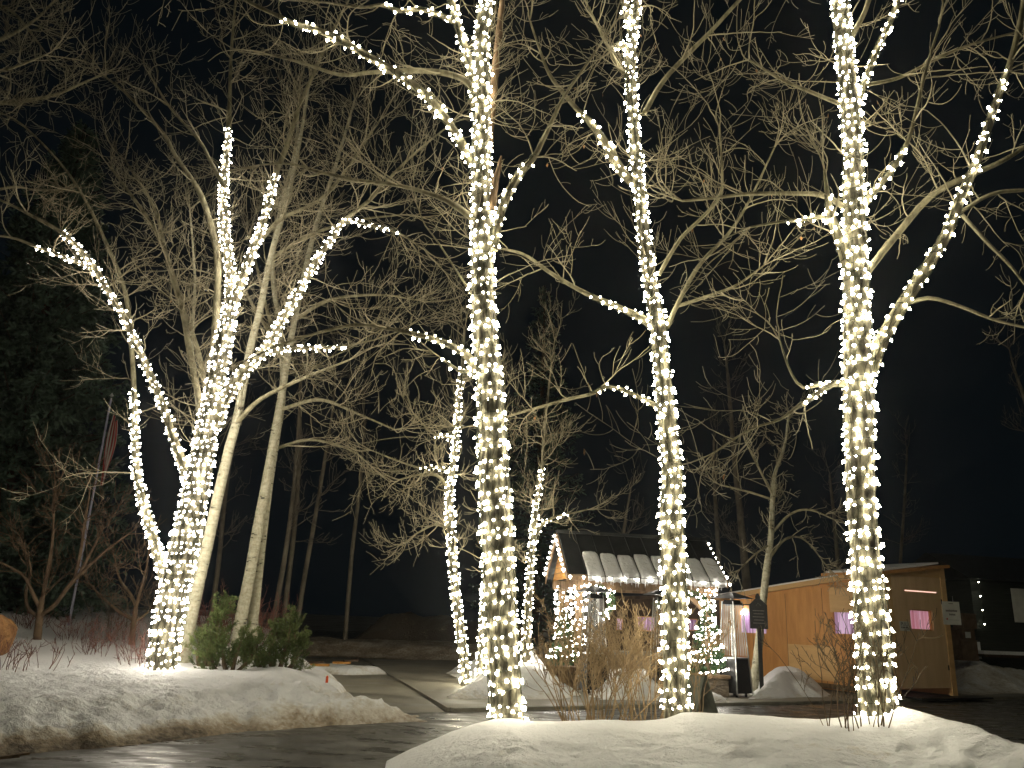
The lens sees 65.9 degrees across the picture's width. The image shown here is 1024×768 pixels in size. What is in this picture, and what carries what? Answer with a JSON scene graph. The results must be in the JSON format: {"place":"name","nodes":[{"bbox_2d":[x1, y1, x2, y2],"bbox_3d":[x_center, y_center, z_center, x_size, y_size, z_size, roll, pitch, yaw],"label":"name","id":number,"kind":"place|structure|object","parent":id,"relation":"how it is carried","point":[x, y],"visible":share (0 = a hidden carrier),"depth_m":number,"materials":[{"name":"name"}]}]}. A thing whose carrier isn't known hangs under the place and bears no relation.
{"place":"outdoors","nodes":[
{"label":"outdoors","id":0,"kind":"place"},
{"bbox_2d":[91,605,542,712],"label":"ground","id":1,"kind":"structure","parent":0,"point":[315,622],"depth_m":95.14,"materials":[{"name":"soil"}]},
{"bbox_2d":[0,606,426,755],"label":"snow bank","id":2,"kind":"structure","parent":1,"relation":"on","point":[82,700],"depth_m":11.31,"materials":[{"name":"snow"}]},
{"bbox_2d":[0,614,17,655],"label":"boulder","id":3,"kind":"object","parent":2,"relation":"on","point":[8,629],"visible":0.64,"depth_m":14.21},
{"bbox_2d":[0,635,50,671],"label":"bare shrub","id":4,"kind":"object","parent":2,"relation":"on","point":[14,657],"visible":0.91,"depth_m":12.67,"materials":[{"name":"red plant"}]},
{"bbox_2d":[8,606,64,628],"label":"bare shrub","id":5,"kind":"object","parent":2,"relation":"on","point":[30,622],"visible":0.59,"depth_m":19.11,"materials":[{"name":"red plant"}]},
{"bbox_2d":[13,637,74,670],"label":"bare shrub","id":6,"kind":"object","parent":2,"relation":"on","point":[56,654],"visible":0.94,"depth_m":13.29,"materials":[{"name":"red plant"}]},
{"bbox_2d":[0,0,139,224],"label":"bare tree","id":7,"kind":"object","parent":2,"relation":"on","point":[18,102],"visible":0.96,"depth_m":18.13,"materials":[{"name":"brown plant"}]},
{"bbox_2d":[0,118,145,619],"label":"spruce tree","id":8,"kind":"object","parent":2,"relation":"on","point":[36,351],"visible":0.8,"depth_m":24.75,"materials":[{"name":"plant"}]},
{"bbox_2d":[48,611,105,641],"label":"bare shrub","id":9,"kind":"object","parent":2,"relation":"on","point":[71,622],"visible":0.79,"depth_m":17.55,"materials":[{"name":"red plant"}]},
{"bbox_2d":[0,426,164,639],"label":"ornamental tree","id":10,"kind":"object","parent":2,"relation":"on","point":[40,614],"visible":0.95,"depth_m":17.68,"materials":[{"name":"brown plant"}]},
{"bbox_2d":[67,393,113,625],"bbox_3d":[-11.186,3.346,20.979,0.108,6.494,0.114,2,-16,0],"label":"flagpole","id":11,"kind":"object","parent":2,"relation":"on","point":[85,536],"visible":0.79,"depth_m":20.98,"materials":[{"name":"metal"}]},
{"bbox_2d":[100,415,117,485],"bbox_3d":[-10.881,1.781,21.335,0.281,1.938,0.100,2,-16,0],"label":"flag","id":12,"kind":"object","parent":11,"relation":"hanging from","point":[111,440],"visible":0.93,"depth_m":21.37,"materials":[{"name":"fabric"}]},
{"bbox_2d":[71,626,113,655],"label":"bare shrub","id":13,"kind":"object","parent":2,"relation":"on","point":[92,645],"visible":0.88,"depth_m":15.02,"materials":[{"name":"red plant"}]},
{"bbox_2d":[59,506,160,644],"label":"ornamental tree","id":14,"kind":"object","parent":2,"relation":"on","point":[132,619],"visible":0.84,"depth_m":17.82,"materials":[{"name":"brown plant"}]},
{"bbox_2d":[83,610,145,646],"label":"bare shrub","id":15,"kind":"object","parent":2,"relation":"on","point":[113,634],"visible":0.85,"depth_m":17.07,"materials":[{"name":"red plant"}]},
{"bbox_2d":[78,578,155,640],"bbox_3d":[-9.021,5.266,18.040,1.696,1.641,1.227,7,-17,-16],"label":"bare shrub","id":16,"kind":"object","parent":2,"relation":"on","point":[107,613],"visible":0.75,"depth_m":17.99,"materials":[{"name":"brown plant"}]},
{"bbox_2d":[109,620,188,666],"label":"bare shrub","id":17,"kind":"object","parent":2,"relation":"on","point":[141,648],"visible":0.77,"depth_m":14.42,"materials":[{"name":"red plant"}]},
{"bbox_2d":[140,148,260,637],"bbox_3d":[-7.214,-0.075,17.262,2.412,12.490,2.383,8,-17,-19],"label":"aspen tree","id":18,"kind":"object","parent":2,"relation":"on","point":[194,323],"visible":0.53,"depth_m":17.70,"materials":[{"name":"beige plant"}]},
{"bbox_2d":[182,590,238,666],"bbox_3d":[-5.716,4.691,15.058,0.970,1.532,0.759,2,-16,0],"label":"pine bush","id":19,"kind":"object","parent":2,"relation":"on","point":[219,616],"visible":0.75,"depth_m":14.96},
{"bbox_2d":[191,621,272,669],"bbox_3d":[-5.122,4.823,14.450,1.476,1.022,0.720,2,-16,0],"label":"pine bush","id":20,"kind":"object","parent":2,"relation":"on","point":[244,651],"visible":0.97,"depth_m":14.39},
{"bbox_2d":[204,383,273,620],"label":"slender tree","id":21,"kind":"object","parent":2,"relation":"on","point":[219,551],"visible":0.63,"depth_m":24.92,"materials":[{"name":"brown plant"}]},
{"bbox_2d":[195,580,300,647],"bbox_3d":[-6.596,5.667,18.790,2.998,2.019,1.723,2,-16,0],"label":"bare shrub","id":22,"kind":"object","parent":2,"relation":"on","point":[200,623],"visible":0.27,"depth_m":18.62,"materials":[{"name":"red plant"}]},
{"bbox_2d":[0,0,539,669],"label":"cottonwood tree","id":23,"kind":"object","parent":2,"relation":"on","point":[196,498],"visible":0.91,"depth_m":16.06,"materials":[{"name":"brown plant"}]},
{"bbox_2d":[35,125,398,669],"bbox_3d":[-5.883,-0.237,15.365,7.167,11.740,1.371,2,-16,0],"label":"fairy light string","id":24,"kind":"object","parent":23,"relation":"attached to","point":[189,464],"visible":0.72,"depth_m":15.25,"materials":[{"name":"grey"}]},
{"bbox_2d":[245,605,315,670],"bbox_3d":[-4.412,4.898,15.080,1.415,1.390,0.763,0,-16,8],"label":"pine bush","id":25,"kind":"object","parent":2,"relation":"on","point":[292,643],"visible":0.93,"depth_m":15.02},
{"bbox_2d":[250,352,341,641],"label":"slender tree","id":26,"kind":"object","parent":2,"relation":"on","point":[290,561],"visible":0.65,"depth_m":23.52,"materials":[{"name":"brown plant"}]},
{"bbox_2d":[261,254,346,619],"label":"slender tree","id":27,"kind":"object","parent":2,"relation":"on","point":[292,509],"visible":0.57,"depth_m":22.95,"materials":[{"name":"grey plant"}]},
{"bbox_2d":[170,18,441,637],"bbox_3d":[-5.132,-1.853,18.943,7.414,16.231,3.351,4,-16,-6],"label":"aspen tree","id":28,"kind":"object","parent":2,"relation":"on","point":[253,612],"visible":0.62,"depth_m":18.69,"materials":[{"name":"beige plant"}]},
{"bbox_2d":[178,3,450,662],"bbox_3d":[-4.352,-1.740,17.308,6.034,15.941,3.926,2,-16,0],"label":"aspen tree","id":29,"kind":"object","parent":2,"relation":"on","point":[195,594],"visible":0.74,"depth_m":16.56,"materials":[{"name":"beige plant"}]},
{"bbox_2d":[308,661,329,665],"bbox_3d":[-4.902,6.877,19.462,0.814,0.120,0.290,6,-17,-11],"label":"plank","id":30,"kind":"object","parent":2,"relation":"on","point":[317,663],"visible":0.64,"depth_m":19.39,"materials":[{"name":"orange wood"}]},
{"bbox_2d":[295,302,361,636],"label":"slender tree","id":31,"kind":"object","parent":2,"relation":"on","point":[308,555],"visible":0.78,"depth_m":24.43,"materials":[{"name":"grey plant"}]},
{"bbox_2d":[212,40,502,656],"bbox_3d":[-3.972,-1.519,18.339,7.475,15.312,4.814,2,-16,0],"label":"aspen tree","id":32,"kind":"object","parent":2,"relation":"on","point":[243,605],"visible":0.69,"depth_m":17.92,"materials":[{"name":"beige plant"}]},
{"bbox_2d":[339,366,396,639],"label":"slender tree","id":33,"kind":"object","parent":2,"relation":"on","point":[347,604],"visible":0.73,"depth_m":25.50,"materials":[{"name":"brown plant"}]},
{"bbox_2d":[466,285,596,647],"bbox_3d":[1.524,3.976,40.598,7.398,19.520,7.317,-8,-19,32],"label":"spruce tree","id":34,"kind":"object","parent":1,"relation":"on","point":[539,585],"visible":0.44,"depth_m":39.94,"materials":[{"name":"plant"}]},
{"bbox_2d":[522,628,554,648],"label":"snow bank","id":35,"kind":"structure","parent":1,"relation":"on","point":[545,634],"depth_m":46.26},
{"bbox_2d":[305,658,443,712],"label":"driveway","id":36,"kind":"structure","parent":0,"point":[390,691],"depth_m":16.33,"materials":[{"name":"concrete"}]},
{"bbox_2d":[317,663,385,674],"bbox_3d":[-5.146,7.498,20.878,4.641,0.241,3.400,2,-16,0],"label":"snow heap","id":37,"kind":"object","parent":36,"relation":"on","point":[338,669],"visible":0.34,"depth_m":20.20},
{"bbox_2d":[332,659,357,663],"bbox_3d":[-4.381,7.295,20.784,0.661,0.120,0.277,6,-17,-14],"label":"plank","id":38,"kind":"object","parent":37,"relation":"on","point":[346,661],"visible":1,"depth_m":20.72,"materials":[{"name":"orange wood"}]},
{"bbox_2d":[292,630,522,659],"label":"road","id":39,"kind":"structure","parent":0,"point":[339,634],"depth_m":48.08,"materials":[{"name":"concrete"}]},
{"bbox_2d":[353,612,478,643],"bbox_3d":[-3.871,11.667,37.439,9.800,1.640,8.100,2,-16,0],"label":"snow heap","id":40,"kind":"object","parent":39,"relation":"on","point":[409,626],"visible":0.47,"depth_m":35.40,"materials":[{"name":"snow"}]},
{"bbox_2d":[278,637,555,663],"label":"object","id":41,"kind":"object","parent":39,"relation":"on","point":[385,649],"visible":0.41,"depth_m":28.00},
{"bbox_2d":[0,699,1023,767],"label":"road","id":42,"kind":"structure","parent":0,"point":[376,745],"depth_m":9.90,"materials":[{"name":"asphalt"}]},
{"bbox_2d":[0,752,29,758],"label":"wood scrap","id":43,"kind":"object","parent":42,"relation":"on","point":[17,755],"visible":1,"depth_m":7.89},
{"bbox_2d":[687,673,717,712],"bbox_3d":[3.421,5.767,14.765,0.560,0.690,0.620,11,-19,-29],"label":"folding sign","id":44,"kind":"object","parent":42,"relation":"on","point":[707,704],"visible":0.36,"depth_m":14.63,"materials":[{"name":"wood"}]},
{"bbox_2d":[385,707,1023,767],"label":"snow mound","id":45,"kind":"object","parent":42,"relation":"on","point":[910,738],"visible":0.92,"depth_m":7.49,"materials":[{"name":"snow"}]},
{"bbox_2d":[148,0,669,719],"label":"cottonwood tree","id":46,"kind":"object","parent":45,"relation":"on","point":[510,696],"visible":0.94,"depth_m":11.17,"materials":[{"name":"brown plant"}]},
{"bbox_2d":[275,0,535,720],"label":"fairy light string","id":47,"kind":"object","parent":46,"relation":"attached to","point":[479,532],"visible":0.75,"depth_m":10.60,"materials":[{"name":"grey"}]},
{"bbox_2d":[347,0,841,717],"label":"cottonwood tree","id":48,"kind":"object","parent":45,"relation":"on","point":[669,534],"visible":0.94,"depth_m":11.63,"materials":[{"name":"brown plant"}]},
{"bbox_2d":[577,0,693,712],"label":"fairy light string","id":49,"kind":"object","parent":48,"relation":"attached to","point":[688,611],"visible":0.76,"depth_m":11.01,"materials":[{"name":"grey"}]},
{"bbox_2d":[518,587,720,720],"bbox_3d":[1.194,3.703,10.691,1.860,1.817,2.616,17,-22,-40],"label":"bare shrub","id":50,"kind":"object","parent":45,"relation":"on","point":[600,665],"visible":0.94,"depth_m":10.54,"materials":[{"name":"plant"}]},
{"bbox_2d":[578,587,736,720],"bbox_3d":[1.797,3.707,10.764,2.197,1.859,1.429,8,-17,-20],"label":"bare shrub","id":51,"kind":"object","parent":45,"relation":"on","point":[638,684],"visible":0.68,"depth_m":10.70,"materials":[{"name":"plant"}]},
{"bbox_2d":[687,636,720,712],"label":"bare shrub","id":52,"kind":"object","parent":45,"relation":"on","point":[696,672],"visible":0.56,"depth_m":10.76,"materials":[{"name":"plant"}]},
{"bbox_2d":[577,0,1023,716],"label":"cottonwood tree","id":53,"kind":"object","parent":45,"relation":"on","point":[861,512],"visible":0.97,"depth_m":10.48,"materials":[{"name":"brown plant"}]},
{"bbox_2d":[782,0,909,715],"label":"fairy light string","id":54,"kind":"object","parent":53,"relation":"attached to","point":[857,287],"visible":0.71,"depth_m":10.11,"materials":[{"name":"grey"}]},
{"bbox_2d":[871,69,1008,372],"bbox_3d":[5.723,-2.263,10.632,2.343,4.477,0.270,1,-16,5],"label":"fairy light string","id":55,"kind":"object","parent":53,"relation":"attached to","point":[899,316],"visible":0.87,"depth_m":10.50,"materials":[{"name":"grey"}]},
{"bbox_2d":[757,582,942,730],"bbox_3d":[3.558,2.911,8.415,1.623,1.607,1.219,2,-16,0],"label":"bare shrub","id":56,"kind":"object","parent":45,"relation":"on","point":[851,668],"visible":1,"depth_m":8.37,"materials":[{"name":"plant"}]},
{"bbox_2d":[450,696,1023,711],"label":"kerb","id":57,"kind":"structure","parent":42,"relation":"on","point":[529,708],"depth_m":16.25,"materials":[{"name":"concrete"}]},
{"bbox_2d":[0,0,1023,622],"label":"sky","id":58,"kind":"structure","parent":0,"point":[969,465],"materials":[{"name":"black"}]},
{"bbox_2d":[606,439,653,533],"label":"slender tree","id":59,"kind":"object","parent":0,"point":[625,524],"visible":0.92,"depth_m":26.04,"materials":[{"name":"brown plant"}]},
{"bbox_2d":[364,659,1023,711],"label":"sidewalk","id":60,"kind":"structure","parent":0,"point":[433,681],"depth_m":18.23,"materials":[{"name":"concrete"}]},
{"bbox_2d":[326,285,520,685],"bbox_3d":[-2.099,1.793,18.535,4.500,9.856,3.482,2,-16,0],"label":"bare tree","id":61,"kind":"object","parent":60,"relation":"on","point":[457,609],"visible":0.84,"depth_m":18.38,"materials":[{"name":"brown plant"}]},
{"bbox_2d":[419,378,471,685],"bbox_3d":[-1.459,3.235,18.322,1.516,7.020,0.678,2,-16,0],"label":"fairy light string","id":62,"kind":"object","parent":61,"relation":"attached to","point":[457,563],"visible":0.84,"depth_m":18.10,"materials":[{"name":"grey"}]},
{"bbox_2d":[426,330,549,676],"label":"bare tree","id":63,"kind":"object","parent":60,"relation":"on","point":[481,663],"visible":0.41,"depth_m":19.37,"materials":[{"name":"brown plant"}]},
{"bbox_2d":[475,567,486,677],"bbox_3d":[-0.619,4.729,18.714,0.339,4.529,0.349,2,-16,0],"label":"fairy light string","id":64,"kind":"object","parent":63,"relation":"attached to","point":[479,645],"visible":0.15,"depth_m":18.19,"materials":[{"name":"grey"}]},
{"bbox_2d":[446,657,580,698],"bbox_3d":[-0.155,6.617,18.144,3.482,0.670,6.977,2,-16,0],"label":"snow heap","id":65,"kind":"object","parent":60,"relation":"on","point":[477,687],"visible":0.39,"depth_m":15.83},
{"bbox_2d":[509,286,640,661],"bbox_3d":[1.185,2.064,18.883,3.863,9.717,2.638,2,-16,0],"label":"bare tree","id":66,"kind":"object","parent":65,"relation":"on","point":[528,596],"visible":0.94,"depth_m":18.78,"materials":[{"name":"brown plant"}]},
{"bbox_2d":[520,467,568,661],"bbox_3d":[0.779,4.338,18.228,1.113,4.958,0.526,2,-16,0],"label":"fairy light string","id":67,"kind":"object","parent":66,"relation":"attached to","point":[538,525],"visible":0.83,"depth_m":18.32,"materials":[{"name":"grey"}]},
{"bbox_2d":[545,663,578,690],"bbox_3d":[1.071,6.318,17.025,0.750,0.609,0.755,2,-16,0],"label":"planter","id":68,"kind":"object","parent":60,"relation":"on","point":[571,668],"visible":0.27,"depth_m":16.80,"materials":[{"name":"brown wood"}]},
{"bbox_2d":[549,610,579,665],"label":"potted conifer","id":69,"kind":"object","parent":68,"relation":"in","point":[559,645],"visible":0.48,"depth_m":17.16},
{"bbox_2d":[574,586,612,693],"bbox_3d":[1.803,5.616,17.447,0.720,2.250,0.720,6,-17,-14],"label":"patio heater","id":70,"kind":"object","parent":60,"relation":"on","point":[594,590],"visible":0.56,"depth_m":17.51,"materials":[{"name":"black metal"}]},
{"bbox_2d":[589,669,663,700],"bbox_3d":[2.570,6.579,17.429,2.326,0.553,3.832,2,-16,0],"label":"snow heap","id":71,"kind":"object","parent":60,"relation":"on","point":[644,686],"visible":0.18,"depth_m":16.25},
{"bbox_2d":[596,650,661,669],"bbox_3d":[2.969,6.786,18.765,2.060,0.834,0.760,5,-16,-8],"label":"stone counter","id":72,"kind":"object","parent":60,"relation":"on","point":[633,657],"depth_m":18.52,"materials":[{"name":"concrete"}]},
{"bbox_2d":[545,530,727,689],"bbox_3d":[2.960,5.503,19.345,3.900,3.619,2.592,5,-16,-8],"label":"gazebo","id":73,"kind":"object","parent":60,"relation":"on","point":[617,556],"visible":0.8,"depth_m":18.87,"materials":[{"name":"wood"}]},
{"bbox_2d":[553,583,570,638],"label":"fairy light string","id":74,"kind":"object","parent":73,"relation":"attached to","point":[556,598],"visible":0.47,"depth_m":19.93,"materials":[{"name":"grey"}]},
{"bbox_2d":[570,581,587,640],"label":"fairy light string","id":75,"kind":"object","parent":73,"relation":"attached to","point":[582,594],"visible":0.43,"depth_m":18.23,"materials":[{"name":"grey"}]},
{"bbox_2d":[584,583,616,619],"bbox_3d":[2.022,5.006,18.215,0.882,0.833,0.302,4,-16,-5],"label":"garland","id":76,"kind":"object","parent":73,"relation":"hanging from","point":[610,596],"visible":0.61,"depth_m":18.23,"materials":[{"name":"grey"}]},
{"bbox_2d":[543,533,730,584],"bbox_3d":[3.003,4.383,19.637,4.065,1.205,2.667,5,-16,-8],"label":"roof light string","id":77,"kind":"object","parent":73,"relation":"attached to","point":[597,578],"visible":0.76,"depth_m":18.49,"materials":[{"name":"grey"}]},
{"bbox_2d":[652,589,707,607],"bbox_3d":[3.929,5.052,18.528,1.399,0.534,0.289,5,-17,-9],"label":"garland","id":78,"kind":"object","parent":73,"relation":"hanging from","point":[691,593],"visible":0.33,"depth_m":18.60,"materials":[{"name":"grey"}]},
{"bbox_2d":[699,589,716,653],"bbox_3d":[4.646,5.606,18.733,0.461,1.523,0.477,2,-16,0],"label":"fairy light string","id":79,"kind":"object","parent":73,"relation":"attached to","point":[714,605],"visible":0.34,"depth_m":18.71,"materials":[{"name":"grey"}]},
{"bbox_2d":[643,589,662,688],"bbox_3d":[3.349,5.706,17.543,0.720,2.250,0.720,4,-16,-5],"label":"patio heater","id":80,"kind":"object","parent":60,"relation":"on","point":[656,599],"visible":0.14,"depth_m":17.59,"materials":[{"name":"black metal"}]},
{"bbox_2d":[682,393,743,589],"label":"slender tree","id":81,"kind":"object","parent":60,"relation":"on","point":[717,543],"visible":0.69,"depth_m":28.91,"materials":[{"name":"brown plant"}]},
{"bbox_2d":[702,673,730,696],"bbox_3d":[4.442,6.757,17.769,0.720,0.444,0.680,5,-16,-8],"label":"planter","id":82,"kind":"object","parent":60,"relation":"on","point":[721,687],"visible":0.5,"depth_m":17.50,"materials":[{"name":"wood"}]},
{"bbox_2d":[690,594,726,674],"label":"potted conifer","id":83,"kind":"object","parent":82,"relation":"in","point":[716,656],"visible":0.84,"depth_m":18.00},
{"bbox_2d":[691,600,728,673],"bbox_3d":[4.477,5.753,18.050,0.900,1.644,0.898,2,-16,0],"label":"fairy light string","id":84,"kind":"object","parent":83,"relation":"attached to","point":[696,627],"visible":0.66,"depth_m":17.87,"materials":[{"name":"grey"}]},
{"bbox_2d":[709,592,753,696],"bbox_3d":[5.052,5.915,18.022,0.720,2.250,0.720,14,-20,-34],"label":"patio heater","id":85,"kind":"object","parent":60,"relation":"on","point":[739,673],"visible":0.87,"depth_m":17.80,"materials":[{"name":"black metal"}]},
{"bbox_2d":[700,304,778,589],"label":"slender tree","id":86,"kind":"object","parent":60,"relation":"on","point":[745,570],"visible":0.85,"depth_m":27.15,"materials":[{"name":"grey plant"}]},
{"bbox_2d":[749,593,767,688],"bbox_3d":[5.770,6.026,18.411,0.400,2.220,0.149,-2,-17,14],"label":"sign post","id":87,"kind":"object","parent":60,"relation":"on","point":[758,614],"visible":0.96,"depth_m":18.49,"materials":[{"name":"black metal"}]},
{"bbox_2d":[565,562,957,695],"bbox_3d":[6.697,6.894,23.102,11.057,3.261,4.450,-8,-19,32],"label":"booth","id":88,"kind":"object","parent":60,"relation":"on","point":[917,593],"visible":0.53,"depth_m":20.54,"materials":[{"name":"brown wood"}]},
{"bbox_2d":[637,616,654,631],"bbox_3d":[4.030,7.222,23.806,0.832,0.464,0.165,1,-16,4],"label":"window","id":89,"kind":"structure","parent":88,"relation":"in","point":[647,623],"depth_m":23.86,"materials":[{"name":"pink glass"}]},
{"bbox_2d":[689,619,697,630],"bbox_3d":[5.420,7.227,23.726,0.557,0.388,0.167,1,-16,5],"label":"window","id":90,"kind":"structure","parent":88,"relation":"in","point":[692,621],"depth_m":23.76,"materials":[{"name":"pink glass"}]},
{"bbox_2d":[739,611,766,634],"bbox_3d":[6.950,6.829,22.641,0.165,0.669,1.315,12,-19,-30],"label":"window","id":91,"kind":"structure","parent":88,"relation":"in","point":[747,618],"depth_m":22.93,"materials":[{"name":"pink glass"}]},
{"bbox_2d":[832,612,853,634],"bbox_3d":[8.556,6.086,20.133,0.165,0.626,1.092,12,-19,-29],"label":"window","id":92,"kind":"structure","parent":88,"relation":"in","point":[836,616],"depth_m":20.31,"materials":[{"name":"pink glass"}]},
{"bbox_2d":[899,621,909,630],"bbox_3d":[9.691,5.977,19.511,0.350,0.226,0.012,10,-18,-25],"label":"door sign","id":93,"kind":"object","parent":88,"relation":"attached to","point":[904,625],"visible":1,"depth_m":19.50,"materials":[{"name":"grey"}]},
{"bbox_2d":[890,575,951,687],"bbox_3d":[10.201,6.176,19.758,1.884,2.670,0.065,10,-18,-25],"label":"door","id":94,"kind":"structure","parent":88,"relation":"in","point":[908,592],"depth_m":19.73,"materials":[{"name":"brown wood"}]},
{"bbox_2d":[910,609,932,630],"bbox_3d":[10.242,5.954,19.957,1.145,0.531,0.165,10,-18,-25],"label":"window","id":95,"kind":"structure","parent":88,"relation":"in","point":[916,616],"depth_m":20.07,"materials":[{"name":"pink glass"}]},
{"bbox_2d":[942,596,961,624],"bbox_3d":[11.296,5.822,20.342,0.534,0.713,0.024,6,-17,-13],"label":"notice board","id":96,"kind":"object","parent":88,"relation":"attached to","point":[951,613],"visible":1,"depth_m":20.31,"materials":[{"name":"grey"}]},
{"bbox_2d":[684,373,879,693],"bbox_3d":[6.623,3.520,19.517,4.386,8.118,2.552,2,-16,0],"label":"aspen tree","id":97,"kind":"object","parent":60,"relation":"on","point":[769,550],"visible":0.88,"depth_m":19.73,"materials":[{"name":"brown plant"}]},
{"bbox_2d":[748,666,829,698],"bbox_3d":[6.683,7.210,19.156,2.298,0.628,5.037,-2,-17,16],"label":"snow heap","id":98,"kind":"object","parent":60,"relation":"on","point":[780,682],"visible":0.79,"depth_m":18.44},
{"bbox_2d":[804,441,849,569],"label":"slender tree","id":99,"kind":"object","parent":60,"relation":"on","point":[835,539],"visible":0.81,"depth_m":30.05,"materials":[{"name":"brown plant"}]},
{"bbox_2d":[905,696,993,699],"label":"curb","id":100,"kind":"structure","parent":60,"relation":"on","point":[945,697],"depth_m":19.13,"materials":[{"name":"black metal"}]},
{"bbox_2d":[954,660,1023,694],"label":"snow heap","id":101,"kind":"object","parent":60,"relation":"on","point":[978,678],"visible":0.23,"depth_m":22.95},
{"bbox_2d":[951,630,960,658],"bbox_3d":[13.080,7.809,23.741,0.528,0.822,0.508,6,-17,-11],"label":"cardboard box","id":102,"kind":"object","parent":101,"relation":"on","point":[955,635],"visible":0.29,"depth_m":23.55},
{"bbox_2d":[954,639,978,660],"bbox_3d":[13.548,7.980,23.720,0.578,0.595,0.554,6,-17,-11],"label":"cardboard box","id":103,"kind":"object","parent":101,"relation":"on","point":[968,650],"visible":0.71,"depth_m":23.48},
{"bbox_2d":[951,627,974,639],"bbox_3d":[13.589,7.525,23.799,0.461,0.355,0.446,6,-17,-11],"label":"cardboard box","id":104,"kind":"object","parent":103,"relation":"on","point":[966,633],"visible":0.83,"depth_m":23.61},
{"bbox_2d":[879,410,930,563],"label":"slender tree","id":105,"kind":"object","parent":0,"point":[905,500],"visible":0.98,"depth_m":32.14,"materials":[{"name":"brown plant"}]},
{"bbox_2d":[953,613,976,628],"bbox_3d":[13.686,7.165,23.917,0.487,0.431,0.471,6,-17,-11],"label":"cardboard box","id":106,"kind":"object","parent":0,"point":[968,620],"visible":0.68,"depth_m":23.72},
{"bbox_2d":[914,553,1023,669],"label":"dark shed","id":107,"kind":"structure","parent":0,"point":[999,635],"depth_m":24.95,"materials":[{"name":"black"}]},
{"bbox_2d":[985,310,1023,431],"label":"slender tree","id":108,"kind":"object","parent":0,"point":[1019,385],"visible":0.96,"depth_m":23.18,"materials":[{"name":"grey plant"}]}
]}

